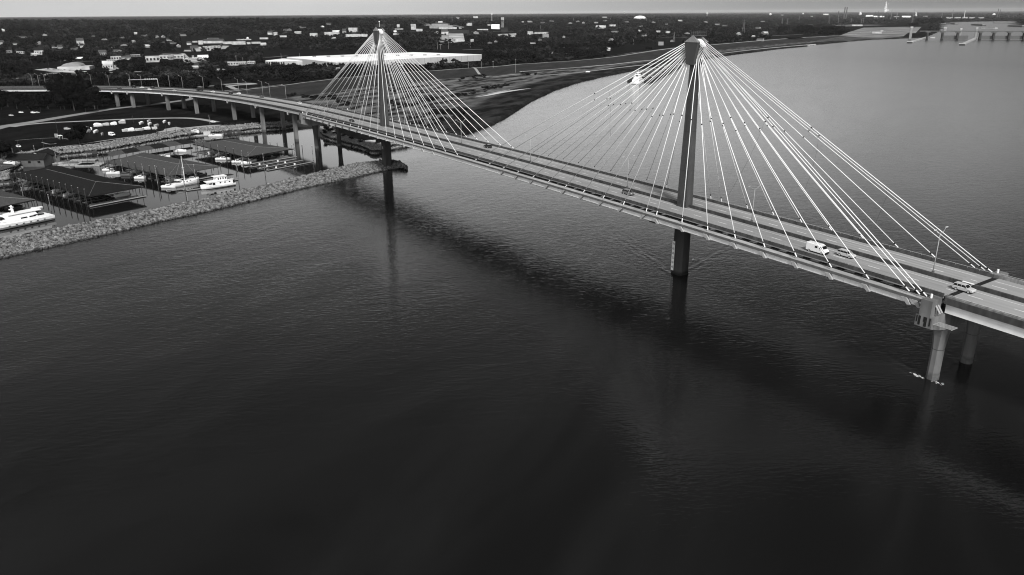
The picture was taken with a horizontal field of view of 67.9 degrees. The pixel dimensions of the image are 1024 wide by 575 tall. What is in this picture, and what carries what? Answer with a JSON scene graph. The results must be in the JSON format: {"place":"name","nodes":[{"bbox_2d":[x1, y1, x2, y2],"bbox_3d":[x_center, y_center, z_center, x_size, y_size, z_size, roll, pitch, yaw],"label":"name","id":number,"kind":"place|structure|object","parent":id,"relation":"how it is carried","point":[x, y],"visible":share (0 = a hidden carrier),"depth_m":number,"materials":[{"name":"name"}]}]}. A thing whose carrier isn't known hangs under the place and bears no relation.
{"place":"outdoors","nodes":[
{"label":"outdoors","id":0,"kind":"place"},
{"bbox_2d":[11,117,218,126],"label":"bank road","id":1,"kind":"structure","parent":0,"point":[115,119],"depth_m":614.06,"materials":[{"name":"grey asphalt"}]},
{"bbox_2d":[0,88,246,128],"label":"ramp road","id":2,"kind":"structure","parent":0,"point":[22,123],"depth_m":645.26,"materials":[{"name":"concrete"}]},
{"bbox_2d":[105,139,197,161],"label":"long boat shed","id":3,"kind":"structure","parent":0,"point":[175,143],"depth_m":485.24,"materials":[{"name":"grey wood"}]},
{"bbox_2d":[191,61,243,66],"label":"grass lot","id":4,"kind":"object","parent":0,"point":[197,64],"depth_m":1299.29,"materials":[{"name":"plant"}]},
{"bbox_2d":[436,31,464,42],"bbox_3d":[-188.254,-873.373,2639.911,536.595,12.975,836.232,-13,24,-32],"label":"building","id":5,"kind":"structure","parent":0,"point":[456,35],"depth_m":2643.59,"materials":[{"name":"white"}]},
{"bbox_2d":[478,88,529,96],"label":"backwater pond","id":6,"kind":"structure","parent":0,"point":[501,92],"depth_m":822.36,"materials":[{"name":"liquid"}]},
{"bbox_2d":[0,11,1023,574],"bbox_3d":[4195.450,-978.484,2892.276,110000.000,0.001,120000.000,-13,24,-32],"label":"river water","id":7,"kind":"structure","parent":0,"point":[426,363],"depth_m":194.72,"materials":[{"name":"grey liquid"}]},
{"bbox_2d":[4,204,22,210],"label":"motor boat","id":8,"kind":"object","parent":7,"relation":"on","point":[17,206],"visible":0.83,"depth_m":350.57,"materials":[{"name":"grey paint"}]},
{"bbox_2d":[0,190,38,212],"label":"covered dock","id":9,"kind":"object","parent":7,"relation":"on","point":[7,199],"visible":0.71,"depth_m":344.21,"materials":[{"name":"metal"}]},
{"bbox_2d":[0,205,54,229],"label":"motor yacht","id":10,"kind":"object","parent":7,"relation":"on","point":[12,219],"visible":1,"depth_m":322.52,"materials":[{"name":"white paint"}]},
{"bbox_2d":[52,160,82,163],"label":"floating deck","id":11,"kind":"structure","parent":7,"relation":"on","point":[67,162],"depth_m":458.67,"materials":[{"name":"concrete"}]},
{"bbox_2d":[56,160,97,165],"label":"floating deck","id":12,"kind":"structure","parent":7,"relation":"on","point":[71,164],"depth_m":452.49,"materials":[{"name":"concrete"}]},
{"bbox_2d":[69,157,97,160],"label":"floating deck","id":13,"kind":"structure","parent":7,"relation":"on","point":[89,159],"depth_m":467.69,"materials":[{"name":"concrete"}]},
{"bbox_2d":[74,161,106,166],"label":"floating deck","id":14,"kind":"structure","parent":7,"relation":"on","point":[93,164],"depth_m":451.96,"materials":[{"name":"concrete"}]},
{"bbox_2d":[106,169,119,173],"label":"motor boat","id":15,"kind":"object","parent":7,"relation":"on","point":[114,172],"visible":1,"depth_m":426.37,"materials":[{"name":"white paint"}]},
{"bbox_2d":[133,175,145,178],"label":"motor boat","id":16,"kind":"object","parent":7,"relation":"on","point":[139,177],"visible":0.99,"depth_m":414.28,"materials":[{"name":"white paint"}]},
{"bbox_2d":[102,152,220,183],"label":"covered dock","id":17,"kind":"object","parent":7,"relation":"on","point":[170,166],"visible":0.86,"depth_m":420.60,"materials":[{"name":"plank"},{"name":"dark timber"},{"name":"sheet metal roofing"}]},
{"bbox_2d":[160,182,174,187],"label":"motor boat","id":18,"kind":"object","parent":7,"relation":"on","point":[168,186],"visible":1,"depth_m":392.24,"materials":[{"name":"white paint"}]},
{"bbox_2d":[171,158,198,186],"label":"sailing boat","id":19,"kind":"object","parent":7,"relation":"on","point":[187,182],"visible":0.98,"depth_m":397.37,"materials":[{"name":"white paint"}]},
{"bbox_2d":[0,165,380,256],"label":"jetty","id":20,"kind":"object","parent":7,"relation":"in","point":[145,218],"visible":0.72,"depth_m":319.75,"materials":[{"name":"grey stone"}]},
{"bbox_2d":[0,158,407,258],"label":"jetty rocks","id":21,"kind":"object","parent":20,"relation":"on","point":[181,210],"visible":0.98,"depth_m":338.76,"materials":[{"name":"stone"}]},
{"bbox_2d":[194,172,206,176],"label":"motor boat","id":22,"kind":"object","parent":7,"relation":"on","point":[200,174],"visible":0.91,"depth_m":420.18,"materials":[{"name":"grey paint"}]},
{"bbox_2d":[194,131,222,135],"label":"fuel dock","id":23,"kind":"object","parent":7,"relation":"on","point":[206,133],"visible":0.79,"depth_m":559.11,"materials":[{"name":"concrete"}]},
{"bbox_2d":[200,174,235,189],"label":"trawler yacht","id":24,"kind":"object","parent":7,"relation":"on","point":[219,181],"visible":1,"depth_m":391.55,"materials":[{"name":"white paint"}]},
{"bbox_2d":[215,155,230,159],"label":"motor boat","id":25,"kind":"object","parent":7,"relation":"on","point":[222,158],"visible":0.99,"depth_m":466.79,"materials":[{"name":"white paint"}]},
{"bbox_2d":[190,139,296,164],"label":"covered dock","id":26,"kind":"object","parent":7,"relation":"on","point":[251,149],"visible":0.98,"depth_m":471.96,"materials":[{"name":"metal"}]},
{"bbox_2d":[250,159,295,167],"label":"finger dock","id":27,"kind":"object","parent":7,"relation":"on","point":[278,161],"visible":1,"depth_m":454.50,"materials":[{"name":"grey wood"}]},
{"bbox_2d":[257,160,302,168],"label":"finger dock","id":28,"kind":"object","parent":7,"relation":"on","point":[267,166],"visible":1,"depth_m":449.55,"materials":[{"name":"grey wood"}]},
{"bbox_2d":[266,161,312,170],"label":"finger dock","id":29,"kind":"object","parent":7,"relation":"on","point":[288,166],"visible":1,"depth_m":443.80,"materials":[{"name":"grey wood"}]},
{"bbox_2d":[320,124,404,153],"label":"spit rocks","id":30,"kind":"object","parent":7,"relation":"in","point":[369,145],"visible":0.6,"depth_m":511.01,"materials":[{"name":"grey stone"}]},
{"bbox_2d":[632,72,643,83],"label":"towboat","id":31,"kind":"object","parent":7,"relation":"on","point":[639,79],"visible":0.66,"depth_m":952.32,"materials":[{"name":"white paint"}]},
{"bbox_2d":[644,76,657,81],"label":"open barge","id":32,"kind":"object","parent":7,"relation":"on","point":[648,79],"visible":0.67,"depth_m":976.07,"materials":[{"name":"metal"}]},
{"bbox_2d":[299,21,1008,380],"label":"cable stayed bridge","id":33,"kind":"structure","parent":7,"relation":"in","point":[683,211],"depth_m":238.91,"materials":[{"name":"concrete"}]},
{"bbox_2d":[622,188,633,195],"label":"car","id":34,"kind":"object","parent":33,"relation":"on","point":[625,191],"visible":0.94,"depth_m":266.59,"materials":[{"name":"grey paint"}]},
{"bbox_2d":[806,241,828,254],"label":"cargo van","id":35,"kind":"object","parent":33,"relation":"on","point":[812,246],"visible":0.94,"depth_m":204.29,"materials":[{"name":"white paint"}]},
{"bbox_2d":[837,248,855,258],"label":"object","id":36,"kind":"object","parent":33,"relation":"on","point":[843,252],"visible":0.88,"depth_m":201.42,"materials":[{"name":"silver metal"}]},
{"bbox_2d":[931,226,947,272],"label":"street lamp","id":37,"kind":"object","parent":33,"relation":"on","point":[932,271],"visible":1,"depth_m":185.60,"materials":[{"name":"metal"}]},
{"bbox_2d":[952,281,975,293],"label":"car","id":38,"kind":"object","parent":33,"relation":"on","point":[963,287],"visible":1,"depth_m":177.68,"materials":[{"name":"silver metal"}]},
{"bbox_2d":[944,274,1023,337],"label":"approach span","id":39,"kind":"object","parent":33,"relation":"attached to","point":[997,304],"visible":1,"depth_m":171.25,"materials":[{"name":"concrete"}]},
{"bbox_2d":[959,38,976,44],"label":"guide wall","id":40,"kind":"structure","parent":7,"relation":"in","point":[968,41],"depth_m":2084.97,"materials":[{"name":"concrete"}]},
{"bbox_2d":[920,31,1023,39],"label":"river dam","id":41,"kind":"structure","parent":7,"relation":"in","point":[994,37],"depth_m":2311.91,"materials":[{"name":"concrete"}]},
{"bbox_2d":[0,11,1023,183],"bbox_3d":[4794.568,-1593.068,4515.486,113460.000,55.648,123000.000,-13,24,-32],"label":"land","id":42,"kind":"structure","parent":0,"point":[489,110],"depth_m":924.06,"materials":[{"name":"plant"}]},
{"bbox_2d":[0,89,8,106],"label":"leafy tree","id":43,"kind":"object","parent":42,"relation":"on","point":[3,94],"visible":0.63,"depth_m":701.41,"materials":[{"name":"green plant"}]},
{"bbox_2d":[0,139,12,158],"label":"leafy tree","id":44,"kind":"object","parent":42,"relation":"on","point":[5,147],"visible":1,"depth_m":441.92,"materials":[{"name":"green plant"}]},
{"bbox_2d":[0,163,18,173],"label":"covered dock","id":45,"kind":"object","parent":42,"relation":"on","point":[4,166],"visible":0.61,"depth_m":426.87,"materials":[{"name":"metal"}]},
{"bbox_2d":[6,91,22,108],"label":"leafy tree","id":46,"kind":"object","parent":42,"relation":"on","point":[14,98],"visible":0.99,"depth_m":686.37,"materials":[{"name":"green plant"}]},
{"bbox_2d":[20,92,32,97],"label":"leafy tree","id":47,"kind":"object","parent":42,"relation":"on","point":[24,94],"visible":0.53,"depth_m":730.21,"materials":[{"name":"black plant"}]},
{"bbox_2d":[5,153,53,166],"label":"marina office","id":48,"kind":"structure","parent":42,"relation":"on","point":[35,160],"depth_m":449.52,"materials":[{"name":"grey glass"}]},
{"bbox_2d":[33,47,42,54],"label":"house","id":49,"kind":"structure","parent":42,"relation":"on","point":[39,50],"depth_m":1617.05,"materials":[{"name":"white glass"}]},
{"bbox_2d":[29,99,48,111],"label":"leafy tree","id":50,"kind":"object","parent":42,"relation":"on","point":[38,103],"visible":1,"depth_m":666.24,"materials":[{"name":"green plant"}]},
{"bbox_2d":[35,91,53,108],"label":"leafy tree","id":51,"kind":"object","parent":42,"relation":"on","point":[46,97],"visible":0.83,"depth_m":683.50,"materials":[{"name":"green plant"}]},
{"bbox_2d":[32,148,59,162],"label":"marina hall","id":52,"kind":"structure","parent":42,"relation":"on","point":[49,151],"depth_m":461.60,"materials":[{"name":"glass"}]},
{"bbox_2d":[43,82,62,106],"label":"leafy tree","id":53,"kind":"object","parent":42,"relation":"on","point":[49,86],"visible":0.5,"depth_m":696.99,"materials":[{"name":"black plant"}]},
{"bbox_2d":[36,68,86,72],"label":"paved lot","id":54,"kind":"structure","parent":42,"relation":"on","point":[55,70],"depth_m":1170.03,"materials":[{"name":"grey concrete"}]},
{"bbox_2d":[51,88,71,108],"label":"leafy tree","id":55,"kind":"object","parent":42,"relation":"on","point":[55,96],"visible":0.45,"depth_m":679.68,"materials":[{"name":"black plant"}]},
{"bbox_2d":[52,73,72,85],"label":"leafy tree","id":56,"kind":"object","parent":42,"relation":"on","point":[64,79],"visible":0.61,"depth_m":717.91,"materials":[{"name":"black plant"}]},
{"bbox_2d":[57,84,77,110],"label":"leafy tree","id":57,"kind":"object","parent":42,"relation":"on","point":[65,91],"visible":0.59,"depth_m":668.67,"materials":[{"name":"black plant"}]},
{"bbox_2d":[68,75,82,91],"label":"leafy tree","id":58,"kind":"object","parent":42,"relation":"on","point":[73,80],"visible":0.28,"depth_m":710.95,"materials":[{"name":"black plant"}]},
{"bbox_2d":[57,62,94,69],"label":"vaulted hall","id":59,"kind":"structure","parent":42,"relation":"on","point":[74,66],"depth_m":1188.54,"materials":[{"name":"white metal"}]},
{"bbox_2d":[9,165,144,206],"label":"covered dock","id":60,"kind":"object","parent":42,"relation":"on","point":[92,185],"visible":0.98,"depth_m":376.34,"materials":[{"name":"plank"},{"name":"dark timber"},{"name":"sheet metal roofing"}]},
{"bbox_2d":[64,122,90,144],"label":"leafy tree","id":61,"kind":"object","parent":42,"relation":"on","point":[79,131],"visible":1,"depth_m":491.59,"materials":[{"name":"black plant"}]},
{"bbox_2d":[76,38,83,45],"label":"house","id":62,"kind":"structure","parent":42,"relation":"on","point":[79,40],"depth_m":2097.75,"materials":[{"name":"white"}]},
{"bbox_2d":[71,91,95,111],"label":"leafy tree","id":63,"kind":"object","parent":42,"relation":"on","point":[84,100],"visible":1,"depth_m":659.91,"materials":[{"name":"black plant"}]},
{"bbox_2d":[74,79,92,92],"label":"leafy tree","id":64,"kind":"object","parent":42,"relation":"on","point":[80,86],"visible":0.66,"depth_m":698.79,"materials":[{"name":"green plant"}]},
{"bbox_2d":[83,85,100,108],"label":"leafy tree","id":65,"kind":"object","parent":42,"relation":"on","point":[93,90],"visible":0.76,"depth_m":682.80,"materials":[{"name":"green plant"}]},
{"bbox_2d":[91,93,102,110],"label":"leafy tree","id":66,"kind":"object","parent":42,"relation":"on","point":[97,99],"visible":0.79,"depth_m":672.72,"materials":[{"name":"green plant"}]},
{"bbox_2d":[99,92,111,100],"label":"leafy tree","id":67,"kind":"object","parent":42,"relation":"on","point":[105,94],"visible":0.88,"depth_m":739.07,"materials":[{"name":"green plant"}]},
{"bbox_2d":[102,61,113,68],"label":"house","id":68,"kind":"structure","parent":42,"relation":"on","point":[109,64],"depth_m":1201.12,"materials":[{"name":"white paint"}]},
{"bbox_2d":[0,121,292,184],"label":"bank rocks","id":69,"kind":"object","parent":42,"relation":"on","point":[4,175],"visible":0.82,"depth_m":522.57,"materials":[{"name":"grey stone"}]},
{"bbox_2d":[145,56,159,61],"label":"flat building","id":70,"kind":"structure","parent":42,"relation":"on","point":[152,58],"depth_m":1377.80,"materials":[{"name":"white concrete"}]},
{"bbox_2d":[85,120,225,142],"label":"marina parking","id":71,"kind":"structure","parent":42,"relation":"on","point":[92,137],"depth_m":573.00,"materials":[{"name":"black asphalt"}]},
{"bbox_2d":[157,80,168,86],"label":"leafy tree","id":72,"kind":"object","parent":42,"relation":"on","point":[163,83],"visible":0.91,"depth_m":820.11,"materials":[{"name":"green plant"}]},
{"bbox_2d":[0,85,341,141],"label":"approach viaduct","id":73,"kind":"object","parent":42,"relation":"on","point":[290,106],"visible":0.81,"depth_m":622.56,"materials":[{"name":"concrete"}]},
{"bbox_2d":[128,78,158,86],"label":"sign gantry","id":74,"kind":"object","parent":73,"relation":"on","point":[144,79],"visible":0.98,"depth_m":714.45,"materials":[{"name":"grey metal"}]},
{"bbox_2d":[159,54,184,58],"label":"flat building","id":75,"kind":"structure","parent":42,"relation":"on","point":[163,56],"depth_m":1486.41,"materials":[{"name":"white concrete"}]},
{"bbox_2d":[163,127,183,131],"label":"boat ramp pad","id":76,"kind":"object","parent":42,"relation":"on","point":[172,129],"visible":0.95,"depth_m":564.35,"materials":[{"name":"grey concrete"}]},
{"bbox_2d":[183,83,193,87],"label":"leafy tree","id":77,"kind":"object","parent":42,"relation":"on","point":[189,85],"visible":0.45,"depth_m":789.78,"materials":[{"name":"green plant"}]},
{"bbox_2d":[183,57,203,62],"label":"paved lot","id":78,"kind":"structure","parent":42,"relation":"on","point":[192,59],"depth_m":1449.17,"materials":[{"name":"grey concrete"}]},
{"bbox_2d":[200,79,210,87],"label":"leafy tree","id":79,"kind":"object","parent":42,"relation":"on","point":[205,82],"visible":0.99,"depth_m":840.25,"materials":[{"name":"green plant"}]},
{"bbox_2d":[190,46,227,50],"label":"paved lot","id":80,"kind":"structure","parent":42,"relation":"on","point":[210,48],"depth_m":1911.78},
{"bbox_2d":[159,124,259,132],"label":"parking apron","id":81,"kind":"object","parent":42,"relation":"on","point":[189,128],"visible":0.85,"depth_m":576.65,"materials":[{"name":"grey asphalt"}]},
{"bbox_2d":[203,39,223,42],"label":"hall","id":82,"kind":"structure","parent":42,"relation":"on","point":[213,40],"depth_m":2233.53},
{"bbox_2d":[214,84,225,89],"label":"leafy tree","id":83,"kind":"object","parent":42,"relation":"on","point":[218,86],"visible":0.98,"depth_m":831.96,"materials":[{"name":"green plant"}]},
{"bbox_2d":[227,61,237,65],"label":"flat building","id":84,"kind":"structure","parent":42,"relation":"on","point":[231,63],"depth_m":1277.27,"materials":[{"name":"white concrete"}]},
{"bbox_2d":[231,41,245,44],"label":"flat building","id":85,"kind":"structure","parent":42,"relation":"on","point":[237,42],"depth_m":2155.74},
{"bbox_2d":[224,83,255,85],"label":"service loop","id":86,"kind":"object","parent":42,"relation":"on","point":[240,84],"visible":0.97,"depth_m":928.78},
{"bbox_2d":[266,58,302,64],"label":"warehouse annex","id":87,"kind":"object","parent":42,"relation":"on","point":[285,61],"visible":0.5,"depth_m":1278.80,"materials":[{"name":"white metal"}]},
{"bbox_2d":[345,34,367,36],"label":"flat building","id":88,"kind":"structure","parent":42,"relation":"on","point":[356,35],"depth_m":2610.38,"materials":[{"name":"white"}]},
{"bbox_2d":[287,52,481,68],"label":"warehouse","id":89,"kind":"structure","parent":42,"relation":"on","point":[422,57],"depth_m":1295.88,"materials":[{"name":"white metal"}]},
{"bbox_2d":[429,21,463,28],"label":"mill","id":90,"kind":"object","parent":42,"relation":"on","point":[436,25],"visible":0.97,"depth_m":3226.30,"materials":[{"name":"white metal"}]},
{"bbox_2d":[448,30,470,33],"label":"flat building","id":91,"kind":"structure","parent":42,"relation":"on","point":[460,31],"depth_m":2890.88,"materials":[{"name":"concrete"}]},
{"bbox_2d":[491,24,499,28],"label":"arched building","id":92,"kind":"structure","parent":42,"relation":"on","point":[495,26],"depth_m":3323.75,"materials":[{"name":"white concrete"}]},
{"bbox_2d":[0,12,1023,86],"bbox_3d":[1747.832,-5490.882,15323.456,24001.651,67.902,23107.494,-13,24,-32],"label":"forest","id":93,"kind":"object","parent":42,"relation":"on","point":[579,40],"visible":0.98,"depth_m":2408.26,"materials":[{"name":"black plant"}]},
{"bbox_2d":[778,26,787,33],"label":"tree clump","id":94,"kind":"object","parent":42,"relation":"on","point":[781,29],"visible":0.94,"depth_m":2818.97,"materials":[{"name":"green plant"}]},
{"bbox_2d":[796,25,813,33],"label":"tree clump","id":95,"kind":"object","parent":42,"relation":"on","point":[800,28],"visible":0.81,"depth_m":2859.63,"materials":[{"name":"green plant"}]},
{"bbox_2d":[807,27,819,34],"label":"tree clump","id":96,"kind":"object","parent":42,"relation":"on","point":[812,29],"visible":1,"depth_m":2762.58,"materials":[{"name":"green plant"}]},
{"bbox_2d":[818,29,834,35],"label":"tree clump","id":97,"kind":"object","parent":42,"relation":"on","point":[824,32],"visible":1,"depth_m":2598.35,"materials":[{"name":"black plant"}]},
{"bbox_2d":[821,25,849,34],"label":"tree clump","id":98,"kind":"object","parent":42,"relation":"on","point":[840,29],"visible":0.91,"depth_m":2625.14,"materials":[{"name":"black plant"}]},
{"bbox_2d":[914,18,929,24],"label":"tree clump","id":99,"kind":"object","parent":42,"relation":"on","point":[922,20],"visible":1,"depth_m":4529.64,"materials":[{"name":"black plant"}]},
{"bbox_2d":[929,17,944,23],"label":"tree clump","id":100,"kind":"object","parent":42,"relation":"on","point":[937,19],"visible":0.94,"depth_m":4515.49,"materials":[{"name":"black plant"}]},
{"bbox_2d":[0,0,1023,16],"label":"sky","id":101,"kind":"structure","parent":0,"point":[8,8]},
{"bbox_2d":[235,36,824,90],"bbox_3d":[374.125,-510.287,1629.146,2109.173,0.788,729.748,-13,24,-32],"label":"levee path","id":102,"kind":"structure","parent":0,"point":[532,63],"depth_m":1220.39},
{"bbox_2d":[473,63,653,76],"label":"bar track","id":103,"kind":"structure","parent":0,"point":[477,71],"depth_m":1094.65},
{"bbox_2d":[520,44,815,71],"bbox_3d":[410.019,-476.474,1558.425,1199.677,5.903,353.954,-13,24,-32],"label":"levee foot track","id":104,"kind":"structure","parent":0,"point":[670,58],"depth_m":1378.79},
{"bbox_2d":[815,37,899,41],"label":"lock lawn","id":105,"kind":"structure","parent":0,"point":[848,39],"depth_m":2339.17,"materials":[{"name":"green plant"}]},
{"bbox_2d":[838,27,920,37],"bbox_3d":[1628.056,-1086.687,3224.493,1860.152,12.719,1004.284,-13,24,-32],"label":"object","id":106,"kind":"structure","parent":0,"point":[887,32],"depth_m":3006.90,"materials":[{"name":"grey concrete"}]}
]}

